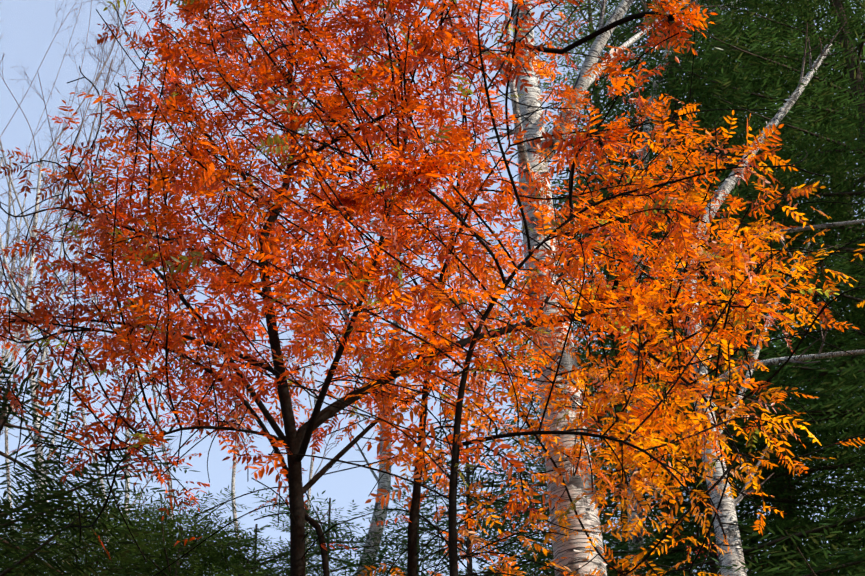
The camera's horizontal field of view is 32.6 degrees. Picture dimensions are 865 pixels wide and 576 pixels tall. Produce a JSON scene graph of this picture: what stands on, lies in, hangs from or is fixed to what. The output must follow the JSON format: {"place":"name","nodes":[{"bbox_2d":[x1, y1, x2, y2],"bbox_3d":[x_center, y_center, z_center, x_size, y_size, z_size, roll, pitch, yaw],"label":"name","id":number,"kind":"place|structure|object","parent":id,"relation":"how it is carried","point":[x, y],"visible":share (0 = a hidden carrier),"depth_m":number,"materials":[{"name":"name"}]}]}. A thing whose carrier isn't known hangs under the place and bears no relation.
{"place":"outdoors","nodes":[
{"label":"outdoors","id":0,"kind":"place"},
{"bbox_2d":[0,0,864,575],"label":"trees","id":1,"kind":"object","parent":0,"point":[840,390],"depth_m":14.03,"materials":[{"name":"orange plant"}]},
{"bbox_2d":[0,0,864,575],"bbox_3d":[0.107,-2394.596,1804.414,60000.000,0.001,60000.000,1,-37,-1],"label":"sky","id":2,"kind":"structure","parent":0,"point":[46,80],"depth_m":4853.81,"materials":[{"name":"blue"}]},
{"bbox_3d":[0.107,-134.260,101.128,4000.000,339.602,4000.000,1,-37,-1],"label":"ground","id":3,"kind":"structure","parent":0,"visible":0},
{"bbox_2d":[0,0,864,575],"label":"rowan tree","id":4,"kind":"object","parent":3,"relation":"on","point":[296,442],"visible":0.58,"depth_m":6.23,"materials":[{"name":"orange plant"}]},
{"bbox_2d":[0,0,864,575],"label":"birch trees","id":5,"kind":"object","parent":3,"relation":"on","point":[572,548],"visible":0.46,"depth_m":11.06,"materials":[{"name":"white plant"}]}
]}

